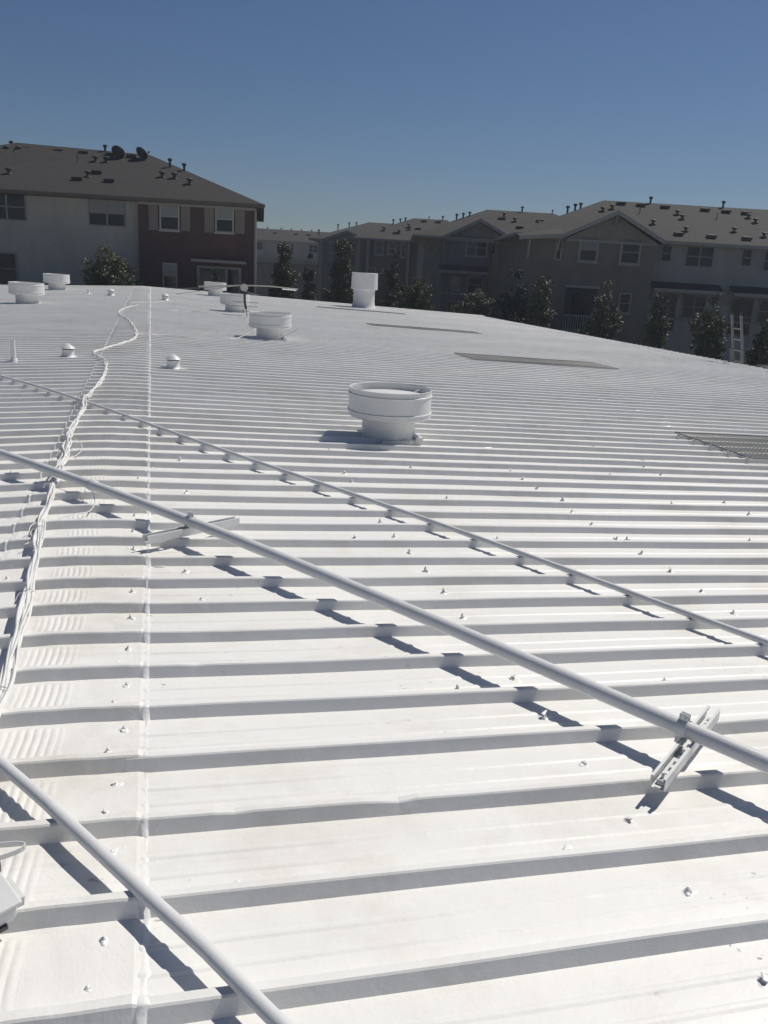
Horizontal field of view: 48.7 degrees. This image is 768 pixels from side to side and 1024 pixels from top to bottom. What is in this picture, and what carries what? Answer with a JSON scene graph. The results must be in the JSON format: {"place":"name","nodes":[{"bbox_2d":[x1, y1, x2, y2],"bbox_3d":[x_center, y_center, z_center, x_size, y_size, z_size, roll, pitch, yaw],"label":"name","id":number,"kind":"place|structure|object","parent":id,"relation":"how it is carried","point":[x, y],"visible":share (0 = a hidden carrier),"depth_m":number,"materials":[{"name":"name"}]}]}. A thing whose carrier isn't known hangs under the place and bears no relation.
{"place":"outdoors","nodes":[
{"label":"outdoors","id":0,"kind":"place"},
{"bbox_2d":[0,141,264,295],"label":"apartment block","id":1,"kind":"structure","parent":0,"point":[155,221],"depth_m":44.79,"materials":[{"name":"paint"}]},
{"bbox_2d":[0,252,17,284],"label":"window","id":2,"kind":"structure","parent":1,"relation":"in","point":[8,260],"depth_m":45.46,"materials":[{"name":"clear glass"}]},
{"bbox_2d":[0,194,26,220],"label":"window","id":3,"kind":"structure","parent":1,"relation":"in","point":[12,207],"depth_m":44.63,"materials":[{"name":"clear glass"}]},
{"bbox_2d":[88,199,125,227],"bbox_3d":[-14.578,-15.721,44.631,1.950,1.320,0.090,3,16,0],"label":"window","id":4,"kind":"structure","parent":1,"relation":"in","point":[109,213],"depth_m":44.60,"materials":[{"name":"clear glass"}]},
{"bbox_2d":[111,145,124,157],"bbox_3d":[-15.479,-20.937,49.388,0.753,0.699,0.798,-1,17,-15],"label":"satellite dish","id":5,"kind":"object","parent":1,"relation":"on","point":[118,151],"visible":1,"depth_m":49.19,"materials":[{"name":"grey metal"}]},
{"bbox_2d":[136,147,149,158],"bbox_3d":[-14.020,-20.836,49.332,0.783,0.699,0.748,-1,17,-15],"label":"satellite dish","id":6,"kind":"object","parent":1,"relation":"on","point":[141,152],"visible":1,"depth_m":49.20,"materials":[{"name":"grey metal"}]},
{"bbox_2d":[158,202,179,231],"bbox_3d":[-11.141,-15.310,44.041,1.140,1.440,0.140,3,16,0],"label":"window","id":7,"kind":"structure","parent":1,"relation":"in","point":[169,216],"depth_m":44.07,"materials":[{"name":"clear glass"}]},
{"bbox_2d":[162,262,177,288],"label":"window","id":8,"kind":"structure","parent":1,"relation":"in","point":[169,269],"depth_m":44.85,"materials":[{"name":"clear glass"}]},
{"bbox_2d":[197,265,240,292],"bbox_3d":[-8.777,-11.433,45.099,2.350,3.120,0.065,3,16,0],"label":"patio door","id":9,"kind":"structure","parent":1,"relation":"in","point":[228,275],"depth_m":44.79,"materials":[{"name":"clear glass"}]},
{"bbox_2d":[214,206,234,234],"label":"window","id":10,"kind":"structure","parent":1,"relation":"in","point":[224,218],"depth_m":44.07,"materials":[{"name":"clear glass"}]},
{"bbox_2d":[256,258,317,300],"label":"garage","id":11,"kind":"structure","parent":0,"point":[264,267],"depth_m":112.86,"materials":[{"name":"beige paint"}]},
{"bbox_2d":[256,227,328,264],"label":"apartment block","id":12,"kind":"structure","parent":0,"point":[301,245],"depth_m":119.84,"materials":[{"name":"paint"}]},
{"bbox_2d":[257,242,262,249],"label":"window","id":13,"kind":"structure","parent":12,"relation":"in","point":[259,244],"depth_m":119.57,"materials":[{"name":"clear glass"}]},
{"bbox_2d":[308,245,317,252],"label":"window","id":14,"kind":"structure","parent":12,"relation":"in","point":[312,248],"depth_m":119.57,"materials":[{"name":"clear glass"}]},
{"bbox_2d":[0,0,767,231],"label":"sky","id":15,"kind":"structure","parent":0,"point":[322,114],"materials":[{"name":"blue"}]},
{"bbox_2d":[352,216,448,306],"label":"apartment block","id":16,"kind":"structure","parent":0,"point":[374,254],"depth_m":81.61,"materials":[{"name":"brown"}]},
{"bbox_2d":[368,267,375,272],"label":"window","id":17,"kind":"structure","parent":16,"relation":"in","point":[371,270],"depth_m":81.76,"materials":[{"name":"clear glass"}]},
{"bbox_2d":[374,240,383,255],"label":"window","id":18,"kind":"structure","parent":16,"relation":"in","point":[379,245],"depth_m":81.20,"materials":[{"name":"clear glass"}]},
{"bbox_2d":[387,242,396,255],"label":"window","id":19,"kind":"structure","parent":16,"relation":"in","point":[391,245],"depth_m":81.14,"materials":[{"name":"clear glass"}]},
{"bbox_2d":[400,242,405,257],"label":"window","id":20,"kind":"structure","parent":16,"relation":"in","point":[403,245],"depth_m":81.22,"materials":[{"name":"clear glass"}]},
{"bbox_2d":[410,206,558,313],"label":"apartment block","id":21,"kind":"structure","parent":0,"point":[458,257],"depth_m":65.55,"materials":[{"name":"beige paint"}]},
{"bbox_2d":[426,270,431,285],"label":"window","id":22,"kind":"structure","parent":21,"relation":"in","point":[429,273],"depth_m":66.63,"materials":[{"name":"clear glass"}]},
{"bbox_2d":[429,242,432,250],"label":"window","id":23,"kind":"structure","parent":21,"relation":"in","point":[430,243],"depth_m":65.97,"materials":[{"name":"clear glass"}]},
{"bbox_2d":[450,276,459,290],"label":"window","id":24,"kind":"structure","parent":21,"relation":"in","point":[455,280],"depth_m":65.45,"materials":[{"name":"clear glass"}]},
{"bbox_2d":[444,302,469,312],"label":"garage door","id":25,"kind":"structure","parent":21,"relation":"in","point":[447,304],"depth_m":65.90,"materials":[{"name":"grey"}]},
{"bbox_2d":[465,275,482,294],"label":"window","id":26,"kind":"structure","parent":21,"relation":"in","point":[473,281],"depth_m":65.45,"materials":[{"name":"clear glass"}]},
{"bbox_2d":[464,242,487,257],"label":"window","id":27,"kind":"structure","parent":21,"relation":"in","point":[473,249],"depth_m":64.77,"materials":[{"name":"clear glass"}]},
{"bbox_2d":[491,245,495,253],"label":"window","id":28,"kind":"structure","parent":21,"relation":"in","point":[493,247],"depth_m":65.20,"materials":[{"name":"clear glass"}]},
{"bbox_2d":[492,196,767,364],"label":"apartment block","id":29,"kind":"structure","parent":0,"point":[689,260],"depth_m":51.39,"materials":[{"name":"paint"}]},
{"bbox_2d":[554,238,562,260],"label":"window","id":30,"kind":"structure","parent":29,"relation":"in","point":[557,256],"depth_m":50.01,"materials":[{"name":"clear glass"}]},
{"bbox_2d":[577,237,599,263],"bbox_3d":[12.055,-15.416,49.971,1.260,1.480,0.140,3,16,0],"label":"window","id":31,"kind":"structure","parent":29,"relation":"in","point":[588,251],"depth_m":50.01,"materials":[{"name":"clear glass"}]},
{"bbox_2d":[618,293,631,314],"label":"window","id":32,"kind":"structure","parent":29,"relation":"in","point":[624,301],"depth_m":50.76,"materials":[{"name":"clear glass"}]},
{"bbox_2d":[618,239,642,266],"bbox_3d":[14.520,-15.273,49.971,1.320,1.480,0.140,3,16,0],"label":"window","id":33,"kind":"structure","parent":29,"relation":"in","point":[630,255],"depth_m":50.01,"materials":[{"name":"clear glass"}]},
{"bbox_2d":[652,293,678,331],"bbox_3d":[17.294,-12.317,52.358,1.440,2.260,0.090,3,16,0],"label":"window","id":34,"kind":"structure","parent":29,"relation":"in","point":[672,304],"depth_m":52.24,"materials":[{"name":"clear glass"}]},
{"bbox_2d":[660,244,672,261],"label":"window","id":35,"kind":"structure","parent":29,"relation":"in","point":[666,253],"depth_m":51.38,"materials":[{"name":"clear glass"}]},
{"bbox_2d":[680,295,706,318],"bbox_3d":[19.064,-12.623,52.240,1.440,1.410,0.090,3,16,0],"label":"window","id":36,"kind":"structure","parent":29,"relation":"in","point":[691,304],"depth_m":52.21,"materials":[{"name":"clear glass"}]},
{"bbox_2d":[684,246,714,267],"bbox_3d":[19.140,-15.474,51.423,1.680,1.200,0.090,3,16,0],"label":"window","id":37,"kind":"structure","parent":29,"relation":"in","point":[696,256],"depth_m":51.40,"materials":[{"name":"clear glass"}]},
{"bbox_2d":[725,297,754,335],"bbox_3d":[21.986,-12.044,52.358,1.440,2.260,0.090,3,16,0],"label":"window","id":38,"kind":"structure","parent":29,"relation":"in","point":[745,306],"depth_m":52.27,"materials":[{"name":"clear glass"}]},
{"bbox_2d":[740,249,752,266],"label":"window","id":39,"kind":"structure","parent":29,"relation":"in","point":[746,257],"depth_m":51.38,"materials":[{"name":"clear glass"}]},
{"bbox_2d":[756,299,767,322],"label":"window","id":40,"kind":"structure","parent":29,"relation":"in","point":[762,314],"depth_m":52.22,"materials":[{"name":"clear glass"}]},
{"bbox_2d":[762,250,767,270],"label":"window","id":41,"kind":"structure","parent":29,"relation":"in","point":[765,263],"depth_m":51.44,"materials":[{"name":"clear glass"}]},
{"label":"ground","id":42,"kind":"structure","parent":0,"visible":0},
{"bbox_2d":[79,243,144,285],"bbox_3d":[-13.850,-9.577,42.622,3.060,7.566,2.894,8,17,17],"label":"tree","id":43,"kind":"object","parent":42,"relation":"on","point":[110,266],"visible":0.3,"depth_m":41.71,"materials":[{"name":"green plant"}]},
{"bbox_2d":[210,268,219,281],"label":"tree","id":44,"kind":"object","parent":42,"relation":"on","point":[214,272],"visible":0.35,"depth_m":42.92,"materials":[{"name":"green plant"}]},
{"bbox_2d":[268,242,302,298],"bbox_3d":[-6.544,-13.659,56.766,2.583,8.417,2.628,10,17,22],"label":"tree","id":45,"kind":"object","parent":42,"relation":"on","point":[283,273],"visible":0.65,"depth_m":55.67,"materials":[{"name":"green plant"}]},
{"bbox_2d":[299,252,318,300],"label":"tree","id":46,"kind":"object","parent":42,"relation":"on","point":[310,290],"visible":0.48,"depth_m":59.77,"materials":[{"name":"green plant"}]},
{"bbox_2d":[319,237,357,303],"bbox_3d":[-2.717,-13.128,54.832,3.214,8.890,3.001,7,16,13],"label":"tree","id":47,"kind":"object","parent":42,"relation":"on","point":[342,270],"visible":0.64,"depth_m":53.55,"materials":[{"name":"green plant"}]},
{"bbox_2d":[308,222,392,300],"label":"apartment block","id":48,"kind":"structure","parent":42,"relation":"on","point":[326,249],"depth_m":95.77,"materials":[{"name":"beige paint"}]},
{"bbox_2d":[330,242,337,253],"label":"window","id":49,"kind":"structure","parent":48,"relation":"in","point":[332,251],"depth_m":94.99,"materials":[{"name":"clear glass"}]},
{"bbox_2d":[0,285,767,1023],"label":"roof","id":50,"kind":"structure","parent":42,"relation":"on","point":[294,797],"depth_m":3.34,"materials":[{"name":"white metal"}]},
{"bbox_2d":[0,841,25,932],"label":"electrical box","id":51,"kind":"object","parent":50,"relation":"on","point":[12,898],"visible":1,"depth_m":1.89,"materials":[{"name":"grey metal"}]},
{"bbox_2d":[10,340,17,362],"bbox_3d":[-5.113,-2.251,11.880,0.276,0.305,0.125,-1,17,-15],"label":"vent pipe","id":52,"kind":"object","parent":50,"relation":"on","point":[13,359],"visible":1,"depth_m":11.85,"materials":[{"name":"metal"}]},
{"bbox_2d":[8,281,44,303],"bbox_3d":[-10.748,-6.571,25.523,1.034,0.657,1.032,-1,17,-15],"label":"roof vent","id":53,"kind":"object","parent":50,"relation":"on","point":[27,292],"visible":0.98,"depth_m":25.20,"materials":[{"name":"metal"}]},
{"bbox_2d":[43,273,69,289],"bbox_3d":[-13.690,-9.602,35.464,1.074,0.682,1.072,-1,17,-15],"label":"roof vent","id":54,"kind":"object","parent":50,"relation":"on","point":[56,281],"visible":0.95,"depth_m":35.12,"materials":[{"name":"metal"}]},
{"bbox_2d":[60,343,75,356],"bbox_3d":[-4.664,-2.364,12.473,0.267,0.228,0.285,15,20,35],"label":"rain cap","id":55,"kind":"object","parent":50,"relation":"on","point":[67,349],"visible":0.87,"depth_m":12.43,"materials":[{"name":"paint"}]},
{"bbox_2d":[0,305,137,716],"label":"cable bundle","id":56,"kind":"object","parent":50,"relation":"on","point":[24,609],"visible":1,"depth_m":3.93,"materials":[{"name":"white plastic"}]},
{"bbox_2d":[23,523,36,544],"bbox_3d":[-1.882,0.112,4.528,0.065,0.026,0.340,1,16,-8],"label":"wire","id":57,"kind":"object","parent":56,"relation":"hanging from","point":[30,533],"visible":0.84,"depth_m":4.54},
{"bbox_2d":[53,491,94,519],"bbox_3d":[-1.924,-0.103,5.258,0.262,0.051,0.965,-2,17,-17],"label":"wire","id":58,"kind":"object","parent":50,"relation":"on","point":[82,512],"visible":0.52,"depth_m":4.97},
{"bbox_2d":[107,288,113,295],"bbox_3d":[-10.077,-8.095,31.261,0.334,0.285,0.356,15,20,35],"label":"rain cap","id":59,"kind":"object","parent":50,"relation":"on","point":[110,292],"visible":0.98,"depth_m":31.20,"materials":[{"name":"paint"}]},
{"bbox_2d":[0,754,293,1023],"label":"conduit","id":60,"kind":"object","parent":50,"relation":"on","point":[252,996],"visible":1,"depth_m":1.98,"materials":[{"name":"white metal"}]},
{"bbox_2d":[161,293,168,299],"bbox_3d":[-7.727,-7.578,29.905,0.320,0.274,0.342,15,20,35],"label":"rain cap","id":61,"kind":"object","parent":50,"relation":"on","point":[164,296],"visible":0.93,"depth_m":29.86,"materials":[{"name":"paint"}]},
{"bbox_2d":[165,354,184,368],"bbox_3d":[-2.944,-2.082,11.800,0.267,0.228,0.285,15,20,35],"label":"rain cap","id":62,"kind":"object","parent":50,"relation":"on","point":[173,361],"visible":0.93,"depth_m":11.76,"materials":[{"name":"paint"}]},
{"bbox_2d":[142,511,239,543],"bbox_3d":[-1.059,0.064,4.713,0.054,0.147,0.631,16,20,37],"label":"pipe bracket","id":63,"kind":"object","parent":50,"relation":"on","point":[174,533],"visible":0.8,"depth_m":4.65,"materials":[{"name":"white metal"}]},
{"bbox_2d":[149,329,255,338],"bbox_3d":[-3.600,-3.507,16.623,2.444,0.188,0.356,-6,18,-29],"label":"wire","id":64,"kind":"object","parent":50,"relation":"on","point":[202,337],"visible":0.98,"depth_m":16.60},
{"bbox_2d":[204,282,226,295],"bbox_3d":[-7.452,-9.819,37.439,0.993,0.631,0.991,-1,17,-15],"label":"roof vent","id":65,"kind":"object","parent":50,"relation":"on","point":[213,291],"visible":0.8,"depth_m":37.10,"materials":[{"name":"metal"}]},
{"bbox_2d":[220,293,249,312],"bbox_3d":[-4.695,-6.566,26.703,0.944,0.600,0.942,-1,17,-15],"label":"roof vent","id":66,"kind":"object","parent":50,"relation":"on","point":[227,299],"visible":0.82,"depth_m":26.36,"materials":[{"name":"metal"}]},
{"bbox_2d":[177,284,297,315],"bbox_3d":[-4.392,-6.278,25.112,3.633,0.952,0.466,4,16,2],"label":"tv antenna","id":67,"kind":"object","parent":50,"relation":"on","point":[244,288],"visible":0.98,"depth_m":25.16,"materials":[{"name":"metal"}]},
{"bbox_2d":[248,311,291,340],"bbox_3d":[-2.424,-3.950,18.072,0.920,0.584,0.918,-1,16,-14],"label":"roof vent","id":68,"kind":"object","parent":50,"relation":"on","point":[268,325],"visible":0.96,"depth_m":17.76,"materials":[{"name":"metal"}]},
{"bbox_2d":[262,328,297,340],"bbox_3d":[-2.116,-3.668,17.548,0.142,0.267,0.954,18,22,42],"label":"wire","id":69,"kind":"object","parent":50,"relation":"attached to","point":[280,337],"visible":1,"depth_m":17.47,"materials":[{"name":"silver metal"}]},
{"bbox_2d":[316,306,403,313],"bbox_3d":[-0.949,-8.540,35.996,3.840,0.185,0.712,-1,17,-15],"label":"skylight","id":70,"kind":"object","parent":50,"relation":"on","point":[359,310],"visible":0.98,"depth_m":35.99,"materials":[{"name":"grey plastic"}]},
{"bbox_2d":[351,272,377,308],"bbox_3d":[-0.920,-10.300,39.414,1.230,1.580,1.230,-1,17,-15],"label":"tall roof vent","id":71,"kind":"object","parent":50,"relation":"on","point":[364,286],"visible":1,"depth_m":39.00,"materials":[{"name":"metal"}]},
{"bbox_2d":[0,449,767,773],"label":"conduit","id":72,"kind":"object","parent":50,"relation":"on","point":[722,744],"visible":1,"depth_m":3.54,"materials":[{"name":"white metal"}]},
{"bbox_2d":[0,375,767,645],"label":"conduit","id":73,"kind":"object","parent":50,"relation":"on","point":[682,611],"visible":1,"depth_m":5.15,"materials":[{"name":"white metal"}]},
{"bbox_2d":[347,382,431,444],"bbox_3d":[0.051,-0.942,8.189,0.814,0.517,0.812,-1,17,-15],"label":"roof vent","id":74,"kind":"object","parent":50,"relation":"on","point":[389,413],"visible":0.97,"depth_m":7.96,"materials":[{"name":"metal"}]},
{"bbox_2d":[366,323,481,333],"bbox_3d":[1.269,-5.779,26.800,3.640,0.178,0.812,-1,17,-15],"label":"skylight","id":75,"kind":"object","parent":50,"relation":"on","point":[422,328],"visible":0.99,"depth_m":26.81,"materials":[{"name":"grey plastic"}]},
{"bbox_2d":[455,353,617,368],"bbox_3d":[3.296,-3.258,18.397,3.390,0.169,1.212,-1,17,-15],"label":"skylight","id":76,"kind":"object","parent":50,"relation":"on","point":[558,362],"visible":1,"depth_m":18.39,"materials":[{"name":"grey plastic"}]},
{"bbox_2d":[649,705,720,791],"bbox_3d":[1.032,0.762,2.904,0.075,0.146,0.631,14,19,34],"label":"pipe bracket","id":77,"kind":"object","parent":50,"relation":"attached to","point":[662,775],"visible":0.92,"depth_m":2.86,"materials":[{"name":"white metal"}]},
{"bbox_2d":[674,432,767,459],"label":"skylight","id":78,"kind":"object","parent":50,"relation":"on","point":[750,454],"visible":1,"depth_m":9.68,"materials":[{"name":"grey plastic"}]},
{"bbox_2d":[376,248,406,307],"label":"tree","id":79,"kind":"object","parent":42,"relation":"on","point":[393,280],"visible":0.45,"depth_m":57.65,"materials":[{"name":"green plant"}]},
{"bbox_2d":[390,277,435,310],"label":"tree","id":80,"kind":"object","parent":42,"relation":"on","point":[418,297],"visible":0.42,"depth_m":47.99,"materials":[{"name":"green plant"}]},
{"bbox_2d":[447,287,499,318],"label":"tree","id":81,"kind":"object","parent":42,"relation":"on","point":[477,304],"visible":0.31,"depth_m":47.91,"materials":[{"name":"green plant"}]},
{"bbox_2d":[496,268,530,322],"bbox_3d":[7.373,-10.321,49.484,2.293,7.582,2.716,13,19,30],"label":"tree","id":82,"kind":"object","parent":42,"relation":"on","point":[513,307],"visible":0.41,"depth_m":48.60,"materials":[{"name":"green plant"}]},
{"bbox_2d":[519,275,556,327],"bbox_3d":[8.579,-9.535,47.551,3.068,7.270,2.895,-1,17,-15],"label":"tree","id":83,"kind":"object","parent":42,"relation":"on","point":[540,311],"visible":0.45,"depth_m":46.79,"materials":[{"name":"green plant"}]},
{"bbox_2d":[577,279,622,341],"bbox_3d":[11.971,-9.200,47.092,2.661,7.262,2.580,8,17,16],"label":"tree","id":84,"kind":"object","parent":42,"relation":"on","point":[606,324],"visible":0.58,"depth_m":46.42,"materials":[{"name":"green plant"}]},
{"bbox_2d":[639,292,671,350],"bbox_3d":[14.655,-8.553,46.302,2.119,6.757,2.071,-1,17,-15],"label":"tree","id":85,"kind":"object","parent":42,"relation":"on","point":[656,327],"visible":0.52,"depth_m":45.49,"materials":[{"name":"green plant"}]},
{"bbox_2d":[688,292,727,359],"bbox_3d":[17.045,-8.254,45.399,2.367,6.946,2.459,7,17,14],"label":"tree","id":86,"kind":"object","parent":42,"relation":"on","point":[709,343],"visible":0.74,"depth_m":44.59,"materials":[{"name":"green plant"}]},
{"bbox_2d":[730,312,743,363],"bbox_3d":[10.497,-2.538,24.978,1.620,6.475,0.476,-1,17,-15],"label":"ladder","id":87,"kind":"object","parent":42,"relation":"on","point":[732,355],"visible":0.29,"depth_m":24.12,"materials":[{"name":"metal"}]},
{"bbox_2d":[744,318,767,365],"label":"tree","id":88,"kind":"object","parent":42,"relation":"on","point":[757,354],"visible":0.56,"depth_m":43.27,"materials":[{"name":"green plant"}]},
{"bbox_2d":[756,365,767,368],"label":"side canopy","id":89,"kind":"object","parent":42,"relation":"on","point":[764,366],"visible":0.14,"depth_m":24.07,"materials":[{"name":"white"}]}
]}

